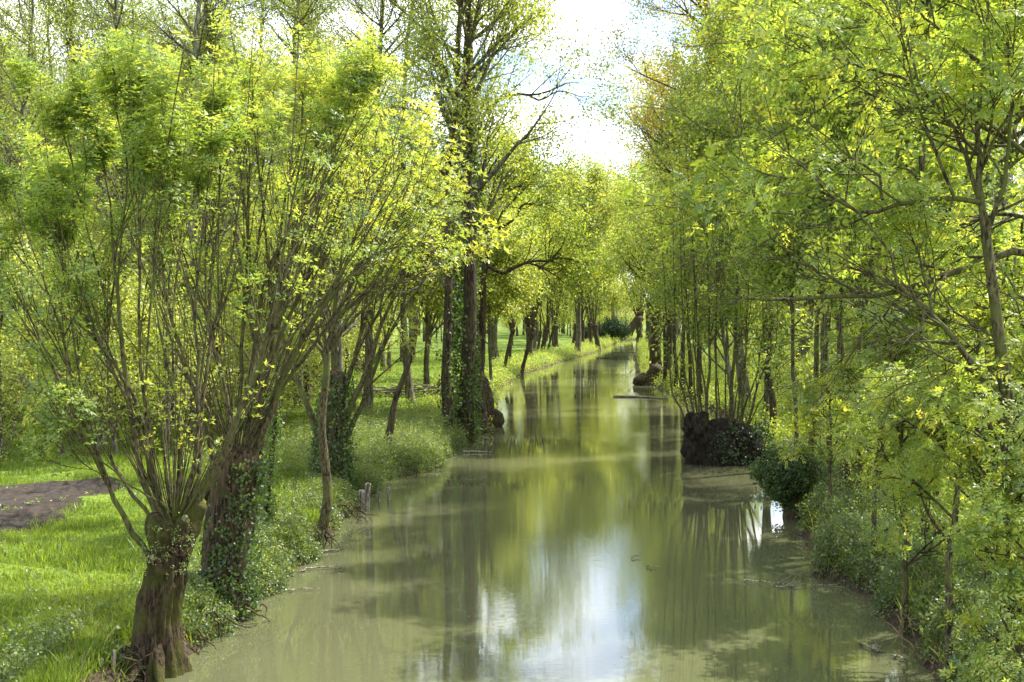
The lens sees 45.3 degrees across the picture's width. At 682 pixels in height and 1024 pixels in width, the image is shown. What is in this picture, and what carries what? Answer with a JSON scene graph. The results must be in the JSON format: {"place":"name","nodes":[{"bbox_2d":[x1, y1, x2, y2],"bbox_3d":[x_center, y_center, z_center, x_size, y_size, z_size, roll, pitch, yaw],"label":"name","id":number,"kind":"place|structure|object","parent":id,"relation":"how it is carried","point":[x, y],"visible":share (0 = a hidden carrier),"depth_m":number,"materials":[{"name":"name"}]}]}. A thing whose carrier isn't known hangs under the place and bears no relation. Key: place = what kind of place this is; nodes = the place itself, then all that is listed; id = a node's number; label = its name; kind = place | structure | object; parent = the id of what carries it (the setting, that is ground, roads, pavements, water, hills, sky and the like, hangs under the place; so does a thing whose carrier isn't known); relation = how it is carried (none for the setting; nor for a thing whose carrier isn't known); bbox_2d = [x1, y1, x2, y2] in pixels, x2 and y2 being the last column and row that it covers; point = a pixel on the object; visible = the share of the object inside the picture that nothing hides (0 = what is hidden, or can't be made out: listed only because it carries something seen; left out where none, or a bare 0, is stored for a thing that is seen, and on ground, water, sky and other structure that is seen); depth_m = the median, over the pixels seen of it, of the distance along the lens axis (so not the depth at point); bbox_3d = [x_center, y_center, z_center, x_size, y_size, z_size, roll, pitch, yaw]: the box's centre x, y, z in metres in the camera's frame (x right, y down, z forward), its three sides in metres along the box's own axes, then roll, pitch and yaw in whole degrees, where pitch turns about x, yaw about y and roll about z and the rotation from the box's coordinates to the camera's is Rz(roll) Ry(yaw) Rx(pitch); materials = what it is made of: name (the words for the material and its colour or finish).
{"place":"outdoors","nodes":[
{"label":"outdoors","id":0,"kind":"place"},
{"bbox_2d":[0,411,455,681],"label":"lawn grass","id":1,"kind":"structure","parent":0,"point":[88,555],"depth_m":19.90,"materials":[{"name":"plant"}]},
{"bbox_2d":[0,315,1023,681],"bbox_3d":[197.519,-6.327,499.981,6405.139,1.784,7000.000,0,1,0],"label":"ground","id":2,"kind":"structure","parent":0,"point":[516,347],"depth_m":25.12,"materials":[{"name":"plant"}]},
{"bbox_2d":[0,477,121,541],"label":"soil bed","id":3,"kind":"object","parent":2,"relation":"on","point":[46,492],"visible":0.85,"depth_m":24.96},
{"bbox_2d":[0,0,142,426],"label":"tall tree","id":4,"kind":"object","parent":2,"relation":"on","point":[29,40],"visible":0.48,"depth_m":39.59,"materials":[{"name":"green plant"}]},
{"bbox_2d":[6,0,221,413],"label":"tall tree","id":5,"kind":"object","parent":2,"relation":"on","point":[115,23],"visible":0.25,"depth_m":45.30,"materials":[{"name":"green plant"}]},
{"bbox_2d":[1,480,354,681],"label":"dead stems","id":6,"kind":"object","parent":2,"relation":"on","point":[132,618],"visible":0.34,"depth_m":15.50,"materials":[{"name":"brown plant"}]},
{"bbox_2d":[51,0,316,434],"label":"tall tree","id":7,"kind":"object","parent":2,"relation":"on","point":[195,53],"visible":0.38,"depth_m":37.28,"materials":[{"name":"green plant"}]},
{"bbox_2d":[0,427,368,626],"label":"lawn weeds","id":8,"kind":"object","parent":2,"relation":"on","point":[36,574],"visible":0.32,"depth_m":19.71,"materials":[{"name":"green plant"}]},
{"bbox_2d":[0,163,401,460],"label":"understory","id":9,"kind":"object","parent":2,"relation":"on","point":[15,364],"visible":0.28,"depth_m":34.64,"materials":[{"name":"green plant"}]},
{"bbox_2d":[0,4,415,681],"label":"pollard ash","id":10,"kind":"object","parent":2,"relation":"on","point":[52,206],"visible":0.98,"depth_m":15.19,"materials":[{"name":"green plant"}]},
{"bbox_2d":[116,643,153,681],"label":"exposed roots","id":11,"kind":"object","parent":10,"relation":"attached to","point":[128,654],"visible":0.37,"depth_m":15.01,"materials":[{"name":"brown plant"}]},
{"bbox_2d":[181,608,257,655],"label":"exposed roots","id":12,"kind":"object","parent":2,"relation":"on","point":[215,620],"visible":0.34,"depth_m":16.82,"materials":[{"name":"brown plant"}]},
{"bbox_2d":[0,0,446,404],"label":"wood","id":13,"kind":"object","parent":2,"relation":"on","point":[208,37],"visible":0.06,"depth_m":54.56,"materials":[{"name":"green plant"}]},
{"bbox_2d":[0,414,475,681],"bbox_3d":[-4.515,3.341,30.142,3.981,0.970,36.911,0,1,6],"label":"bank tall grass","id":14,"kind":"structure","parent":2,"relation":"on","point":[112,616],"depth_m":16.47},
{"bbox_2d":[0,416,483,681],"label":"bank ground cover","id":15,"kind":"object","parent":2,"relation":"on","point":[309,548],"visible":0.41,"depth_m":19.92,"materials":[{"name":"green plant"}]},
{"bbox_2d":[36,5,473,623],"bbox_3d":[-4.066,-0.323,18.524,7.012,9.012,4.791,0,1,0],"label":"pollard ash","id":16,"kind":"object","parent":2,"relation":"on","point":[234,515],"visible":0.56,"depth_m":18.07,"materials":[{"name":"green plant"}]},
{"bbox_2d":[213,597,270,623],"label":"exposed roots","id":17,"kind":"object","parent":16,"relation":"attached to","point":[250,609],"visible":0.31,"depth_m":17.94,"materials":[{"name":"brown plant"}]},
{"bbox_2d":[144,42,393,520],"bbox_3d":[-4.845,-1.190,24.267,4.907,9.766,3.223,0,1,0],"label":"slim tree","id":18,"kind":"object","parent":2,"relation":"on","point":[253,239],"visible":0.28,"depth_m":24.01,"materials":[{"name":"green plant"}]},
{"bbox_2d":[4,346,550,420],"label":"meadow weeds","id":19,"kind":"object","parent":2,"relation":"on","point":[399,372],"visible":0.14,"depth_m":68.26,"materials":[{"name":"green plant"}]},
{"bbox_2d":[203,0,384,407],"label":"tall tree","id":20,"kind":"object","parent":2,"relation":"on","point":[297,2],"visible":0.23,"depth_m":49.00,"materials":[{"name":"green plant"}]},
{"bbox_2d":[306,516,339,547],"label":"exposed roots","id":21,"kind":"object","parent":2,"relation":"on","point":[324,534],"visible":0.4,"depth_m":23.59,"materials":[{"name":"brown plant"}]},
{"bbox_2d":[169,397,480,491],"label":"bank nettles","id":22,"kind":"object","parent":2,"relation":"on","point":[417,424],"visible":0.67,"depth_m":35.90,"materials":[{"name":"green plant"}]},
{"bbox_2d":[257,156,396,525],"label":"slim tree","id":23,"kind":"object","parent":2,"relation":"on","point":[272,443],"visible":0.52,"depth_m":22.59,"materials":[{"name":"green plant"}]},
{"bbox_2d":[250,13,424,430],"bbox_3d":[-5.388,-3.241,36.963,5.021,12.859,5.210,1,2,42],"label":"tall tree","id":24,"kind":"object","parent":2,"relation":"on","point":[339,352],"visible":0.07,"depth_m":36.86,"materials":[{"name":"green plant"}]},
{"bbox_2d":[222,86,483,492],"bbox_3d":[-3.934,-1.237,29.959,6.646,10.199,3.611,0,1,0],"label":"ivied pollard","id":25,"kind":"object","parent":2,"relation":"on","point":[338,416],"visible":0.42,"depth_m":29.46,"materials":[{"name":"green plant"}]},
{"bbox_2d":[337,499,379,522],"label":"exposed roots","id":26,"kind":"object","parent":2,"relation":"on","point":[357,513],"visible":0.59,"depth_m":26.65,"materials":[{"name":"brown plant"}]},
{"bbox_2d":[253,0,474,413],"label":"tall tree","id":27,"kind":"object","parent":2,"relation":"on","point":[359,5],"visible":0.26,"depth_m":45.94,"materials":[{"name":"green plant"}]},
{"bbox_2d":[229,42,519,539],"bbox_3d":[-2.809,-1.052,24.323,5.810,10.169,3.428,0,1,10],"label":"slim tree","id":28,"kind":"object","parent":2,"relation":"on","point":[329,343],"visible":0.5,"depth_m":24.30,"materials":[{"name":"green plant"}]},
{"bbox_2d":[347,380,441,398],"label":"brush pile","id":29,"kind":"object","parent":2,"relation":"on","point":[393,389],"visible":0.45,"depth_m":55.80,"materials":[{"name":"brown plant"}]},
{"bbox_2d":[341,149,476,447],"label":"slim tree","id":30,"kind":"object","parent":2,"relation":"on","point":[392,418],"visible":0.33,"depth_m":35.96,"materials":[{"name":"green plant"}]},
{"bbox_2d":[337,0,502,403],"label":"tall tree","id":31,"kind":"object","parent":2,"relation":"on","point":[409,389],"visible":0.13,"depth_m":53.86,"materials":[{"name":"green plant"}]},
{"bbox_2d":[368,149,497,391],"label":"tall tree","id":32,"kind":"object","parent":2,"relation":"on","point":[427,318],"visible":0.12,"depth_m":59.35,"materials":[{"name":"green plant"}]},
{"bbox_2d":[352,0,573,432],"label":"tall tree","id":33,"kind":"object","parent":2,"relation":"on","point":[447,404],"visible":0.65,"depth_m":41.55,"materials":[{"name":"green plant"}]},
{"bbox_2d":[454,372,504,427],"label":"ivied stump","id":34,"kind":"object","parent":2,"relation":"on","point":[498,420],"visible":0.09,"depth_m":49.03,"materials":[{"name":"wood"}]},
{"bbox_2d":[352,0,612,442],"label":"tall tree","id":35,"kind":"object","parent":2,"relation":"on","point":[468,287],"visible":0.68,"depth_m":42.53,"materials":[{"name":"green plant"}]},
{"bbox_2d":[441,199,550,384],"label":"tall tree","id":36,"kind":"object","parent":2,"relation":"on","point":[507,286],"visible":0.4,"depth_m":71.50,"materials":[{"name":"green plant"}]},
{"bbox_2d":[481,196,543,367],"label":"pollard","id":37,"kind":"object","parent":2,"relation":"on","point":[512,332],"visible":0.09,"depth_m":87.72,"materials":[{"name":"green plant"}]},
{"bbox_2d":[473,125,557,362],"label":"tall tree","id":38,"kind":"object","parent":2,"relation":"on","point":[494,351],"visible":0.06,"depth_m":99.48,"materials":[{"name":"green plant"}]},
{"bbox_2d":[387,0,645,431],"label":"tall tree","id":39,"kind":"object","parent":2,"relation":"on","point":[483,405],"visible":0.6,"depth_m":46.92,"materials":[{"name":"green plant"}]},
{"bbox_2d":[398,332,645,430],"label":"bank grass","id":40,"kind":"structure","parent":2,"relation":"on","point":[547,356],"depth_m":95.59,"materials":[{"name":"green plant"}]},
{"bbox_2d":[431,88,641,373],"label":"arching tree","id":41,"kind":"object","parent":2,"relation":"on","point":[570,268],"visible":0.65,"depth_m":61.99,"materials":[{"name":"green plant"}]},
{"bbox_2d":[520,175,566,356],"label":"pollard","id":42,"kind":"object","parent":2,"relation":"on","point":[528,328],"visible":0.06,"depth_m":110.71,"materials":[{"name":"green plant"}]},
{"bbox_2d":[519,231,569,375],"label":"pollard","id":43,"kind":"object","parent":2,"relation":"on","point":[530,340],"visible":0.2,"depth_m":90.13,"materials":[{"name":"green plant"}]},
{"bbox_2d":[544,279,571,346],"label":"pollard","id":44,"kind":"object","parent":2,"relation":"on","point":[555,340],"visible":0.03,"depth_m":143.96,"materials":[{"name":"green plant"}]},
{"bbox_2d":[532,242,585,350],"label":"pollard","id":45,"kind":"object","parent":2,"relation":"on","point":[540,331],"visible":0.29,"depth_m":123.74,"materials":[{"name":"green plant"}]},
{"bbox_2d":[506,156,612,350],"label":"tall tree","id":46,"kind":"object","parent":2,"relation":"on","point":[552,275],"visible":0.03,"depth_m":127.40,"materials":[{"name":"green plant"}]},
{"bbox_2d":[536,211,583,350],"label":"pollard","id":47,"kind":"object","parent":2,"relation":"on","point":[546,329],"visible":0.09,"depth_m":125.40,"materials":[{"name":"green plant"}]},
{"bbox_2d":[251,175,891,352],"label":"wood","id":48,"kind":"object","parent":2,"relation":"on","point":[571,316],"visible":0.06,"depth_m":197.69,"materials":[{"name":"green plant"}]},
{"bbox_2d":[540,145,634,352],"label":"tall tree","id":49,"kind":"object","parent":2,"relation":"on","point":[599,183],"visible":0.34,"depth_m":131.07,"materials":[{"name":"green plant"}]},
{"bbox_2d":[581,231,612,350],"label":"pollard","id":50,"kind":"object","parent":2,"relation":"on","point":[594,326],"visible":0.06,"depth_m":150.71,"materials":[{"name":"green plant"}]},
{"bbox_2d":[561,184,639,322],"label":"tall tree","id":51,"kind":"object","parent":2,"relation":"on","point":[612,298],"visible":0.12,"depth_m":202.34,"materials":[{"name":"green plant"}]},
{"bbox_2d":[584,314,634,341],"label":"dark evergreen shrub","id":52,"kind":"object","parent":2,"relation":"on","point":[614,326],"visible":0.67,"depth_m":188.08,"materials":[{"name":"green plant"}]},
{"bbox_2d":[614,259,649,342],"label":"tree","id":53,"kind":"object","parent":2,"relation":"on","point":[638,319],"visible":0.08,"depth_m":192.86,"materials":[{"name":"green plant"}]},
{"bbox_2d":[587,164,705,385],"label":"gnarled alder","id":54,"kind":"object","parent":2,"relation":"on","point":[653,371],"visible":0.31,"depth_m":78.09,"materials":[{"name":"green plant"}]},
{"bbox_2d":[594,141,698,349],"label":"tall tree","id":55,"kind":"object","parent":2,"relation":"on","point":[627,260],"visible":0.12,"depth_m":127.84,"materials":[{"name":"green plant"}]},
{"bbox_2d":[597,39,712,361],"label":"tall tree","id":56,"kind":"object","parent":2,"relation":"on","point":[635,174],"visible":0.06,"depth_m":94.67,"materials":[{"name":"green plant"}]},
{"bbox_2d":[620,133,695,390],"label":"slim pole tree","id":57,"kind":"object","parent":2,"relation":"on","point":[645,245],"visible":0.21,"depth_m":69.31,"materials":[{"name":"green plant"}]},
{"bbox_2d":[626,161,693,384],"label":"slim pole tree","id":58,"kind":"object","parent":2,"relation":"on","point":[664,364],"visible":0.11,"depth_m":73.39,"materials":[{"name":"green plant"}]},
{"bbox_2d":[636,156,714,396],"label":"slim pole tree","id":59,"kind":"object","parent":2,"relation":"on","point":[690,377],"visible":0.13,"depth_m":63.25,"materials":[{"name":"green plant"}]},
{"bbox_2d":[613,8,749,376],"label":"tall tree","id":60,"kind":"object","parent":2,"relation":"on","point":[648,191],"depth_m":71.73,"materials":[{"name":"green plant"}]},
{"bbox_2d":[562,0,802,407],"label":"tall tree","id":61,"kind":"object","parent":2,"relation":"on","point":[651,113],"visible":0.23,"depth_m":53.86,"materials":[{"name":"green leaf"},{"name":"olive grey bark"}]},
{"bbox_2d":[644,85,726,392],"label":"slim pole tree","id":62,"kind":"object","parent":2,"relation":"on","point":[681,369],"visible":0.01,"depth_m":66.49,"materials":[{"name":"green plant"}]},
{"bbox_2d":[652,84,750,402],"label":"slim pole tree","id":63,"kind":"object","parent":2,"relation":"on","point":[700,375],"visible":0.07,"depth_m":60.37,"materials":[{"name":"green plant"}]},
{"bbox_2d":[649,0,774,419],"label":"tall tree","id":64,"kind":"object","parent":2,"relation":"on","point":[719,31],"visible":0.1,"depth_m":46.26,"materials":[{"name":"green plant"}]},
{"bbox_2d":[631,64,807,417],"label":"tall tree","id":65,"kind":"object","parent":2,"relation":"on","point":[690,283],"visible":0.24,"depth_m":44.12,"materials":[{"name":"green plant"}]},
{"bbox_2d":[683,1,813,389],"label":"tall tree","id":66,"kind":"object","parent":2,"relation":"on","point":[812,325],"depth_m":55.60,"materials":[{"name":"green plant"}]},
{"bbox_2d":[713,71,786,428],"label":"slim pole tree","id":67,"kind":"object","parent":2,"relation":"on","point":[772,398],"visible":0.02,"depth_m":43.74,"materials":[{"name":"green plant"}]},
{"bbox_2d":[679,0,839,438],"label":"tall tree","id":68,"kind":"object","parent":2,"relation":"on","point":[746,124],"visible":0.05,"depth_m":36.23,"materials":[{"name":"green plant"}]},
{"bbox_2d":[636,337,889,460],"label":"weeds","id":69,"kind":"object","parent":2,"relation":"on","point":[642,344],"visible":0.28,"depth_m":54.64,"materials":[{"name":"green plant"}]},
{"bbox_2d":[708,87,857,449],"bbox_3d":[7.494,-1.835,32.957,4.777,10.634,3.821,0,1,0],"label":"tree","id":70,"kind":"object","parent":2,"relation":"on","point":[792,311],"visible":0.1,"depth_m":33.08,"materials":[{"name":"green plant"}]},
{"bbox_2d":[742,438,831,517],"bbox_3d":[6.115,3.130,27.245,1.878,1.964,1.739,0,1,0],"label":"dark ivy bush","id":71,"kind":"object","parent":2,"relation":"on","point":[786,487],"visible":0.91,"depth_m":26.96,"materials":[{"name":"green plant"}]},
{"bbox_2d":[730,45,851,463],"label":"tree","id":72,"kind":"object","parent":2,"relation":"on","point":[816,342],"visible":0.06,"depth_m":30.99,"materials":[{"name":"green plant"}]},
{"bbox_2d":[751,0,853,503],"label":"tree","id":73,"kind":"object","parent":2,"relation":"on","point":[842,352],"visible":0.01,"depth_m":26.44,"materials":[{"name":"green plant"}]},
{"bbox_2d":[611,0,1023,668],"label":"forked ash","id":74,"kind":"object","parent":2,"relation":"on","point":[1005,84],"visible":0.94,"depth_m":13.37,"materials":[{"name":"green plant"}]},
{"bbox_2d":[767,354,888,513],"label":"sapling","id":75,"kind":"object","parent":2,"relation":"on","point":[809,390],"visible":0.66,"depth_m":24.56,"materials":[{"name":"plant"}]},
{"bbox_2d":[733,2,927,467],"bbox_3d":[7.782,-2.440,30.237,4.783,11.959,3.905,0,1,0],"label":"tree","id":76,"kind":"object","parent":2,"relation":"on","point":[825,350],"visible":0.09,"depth_m":30.02,"materials":[{"name":"green plant"}]},
{"bbox_2d":[660,0,1023,516],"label":"overhanging ash","id":77,"kind":"object","parent":2,"relation":"on","point":[1009,252],"visible":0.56,"depth_m":14.28,"materials":[{"name":"green plant"}]},
{"bbox_2d":[740,0,946,518],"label":"tree","id":78,"kind":"object","parent":2,"relation":"on","point":[849,124],"visible":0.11,"depth_m":23.52,"materials":[{"name":"green plant"}]},
{"bbox_2d":[670,306,1023,576],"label":"understory","id":79,"kind":"object","parent":2,"relation":"on","point":[720,372],"visible":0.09,"depth_m":56.36,"materials":[{"name":"green plant"}]},
{"bbox_2d":[672,364,1022,587],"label":"thicket floor weeds","id":80,"kind":"object","parent":2,"relation":"on","point":[930,530],"visible":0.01,"depth_m":26.32,"materials":[{"name":"green plant"}]},
{"bbox_2d":[781,0,916,489],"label":"tree","id":81,"kind":"object","parent":2,"relation":"on","point":[839,343],"visible":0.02,"depth_m":26.44,"materials":[{"name":"green plant"}]},
{"bbox_2d":[690,24,1023,357],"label":"wood","id":82,"kind":"object","parent":2,"relation":"on","point":[851,307],"visible":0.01,"depth_m":71.05,"materials":[{"name":"green plant"}]},
{"bbox_2d":[775,29,967,503],"bbox_3d":[7.657,-1.732,25.598,4.204,10.623,3.970,-1,1,-28],"label":"tree","id":83,"kind":"object","parent":2,"relation":"on","point":[878,249],"visible":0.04,"depth_m":25.40,"materials":[{"name":"green plant"}]},
{"bbox_2d":[816,241,940,469],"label":"sapling","id":84,"kind":"object","parent":2,"relation":"on","point":[847,346],"visible":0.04,"depth_m":28.71,"materials":[{"name":"green plant"}]},
{"bbox_2d":[807,269,950,590],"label":"sapling","id":85,"kind":"object","parent":2,"relation":"on","point":[900,316],"visible":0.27,"depth_m":19.57,"materials":[{"name":"plant"}]},
{"bbox_2d":[787,447,1007,668],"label":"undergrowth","id":86,"kind":"object","parent":2,"relation":"on","point":[923,662],"visible":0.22,"depth_m":17.25,"materials":[{"name":"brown plant"}]},
{"bbox_2d":[773,433,1023,681],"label":"bank brambles","id":87,"kind":"object","parent":2,"relation":"on","point":[839,523],"visible":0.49,"depth_m":19.45,"materials":[{"name":"green plant"}]},
{"bbox_2d":[781,0,1023,556],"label":"tree","id":88,"kind":"object","parent":2,"relation":"on","point":[895,146],"visible":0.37,"depth_m":20.23,"materials":[{"name":"green plant"}]},
{"bbox_2d":[827,360,983,637],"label":"sapling","id":89,"kind":"object","parent":2,"relation":"on","point":[906,516],"visible":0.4,"depth_m":16.89,"materials":[{"name":"plant"}]},
{"bbox_2d":[815,0,1023,521],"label":"tree","id":90,"kind":"object","parent":2,"relation":"on","point":[849,36],"visible":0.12,"depth_m":22.63,"materials":[{"name":"green plant"}]},
{"bbox_2d":[826,0,1023,485],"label":"tall tree","id":91,"kind":"object","parent":2,"relation":"on","point":[1004,129],"visible":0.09,"depth_m":24.78,"materials":[{"name":"green plant"}]},
{"bbox_2d":[856,321,1023,681],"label":"sapling","id":92,"kind":"object","parent":2,"relation":"on","point":[908,476],"visible":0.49,"depth_m":14.86,"materials":[{"name":"plant"}]},
{"bbox_2d":[873,186,1020,540],"bbox_3d":[7.251,0.502,20.947,2.730,6.199,2.749,-1,1,-29],"label":"sapling","id":93,"kind":"object","parent":2,"relation":"on","point":[947,311],"visible":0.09,"depth_m":20.48,"materials":[{"name":"plant"}]},
{"bbox_2d":[896,207,1023,609],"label":"sapling","id":94,"kind":"object","parent":2,"relation":"on","point":[983,321],"visible":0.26,"depth_m":15.92,"materials":[{"name":"plant"}]},
{"bbox_2d":[905,356,1023,681],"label":"sapling","id":95,"kind":"object","parent":2,"relation":"on","point":[968,452],"visible":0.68,"depth_m":12.62,"materials":[{"name":"plant"}]},
{"bbox_2d":[905,178,1023,448],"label":"sapling","id":96,"kind":"object","parent":2,"relation":"on","point":[1020,231],"visible":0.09,"depth_m":18.81,"materials":[{"name":"plant"}]},
{"bbox_2d":[931,439,1023,681],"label":"sapling","id":97,"kind":"object","parent":2,"relation":"on","point":[994,513],"visible":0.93,"depth_m":11.81,"materials":[{"name":"plant"}]},
{"bbox_2d":[937,8,1023,446],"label":"tall tree","id":98,"kind":"object","parent":2,"relation":"on","point":[1003,203],"depth_m":33.48,"materials":[{"name":"green plant"}]},
{"bbox_2d":[968,580,1023,681],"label":"sapling","id":99,"kind":"object","parent":2,"relation":"on","point":[1001,671],"visible":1,"depth_m":11.14,"materials":[{"name":"plant"}]},
{"bbox_2d":[0,0,1023,315],"label":"sky","id":100,"kind":"structure","parent":0,"point":[593,13],"materials":[{"name":"white"}]},
{"bbox_2d":[134,340,935,681],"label":"water","id":101,"kind":"structure","parent":0,"point":[532,566],"depth_m":20.90,"materials":[{"name":"liquid"}]},
{"bbox_2d":[616,77,835,466],"bbox_3d":[6.673,-1.969,37.338,7.042,12.121,4.535,0,1,0],"label":"coppiced alder stool","id":102,"kind":"object","parent":101,"relation":"in","point":[730,440],"visible":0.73,"depth_m":36.87,"materials":[{"name":"green plant"}]},
{"bbox_2d":[763,422,1007,664],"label":"bank grass","id":103,"kind":"structure","parent":0,"point":[900,606],"depth_m":17.91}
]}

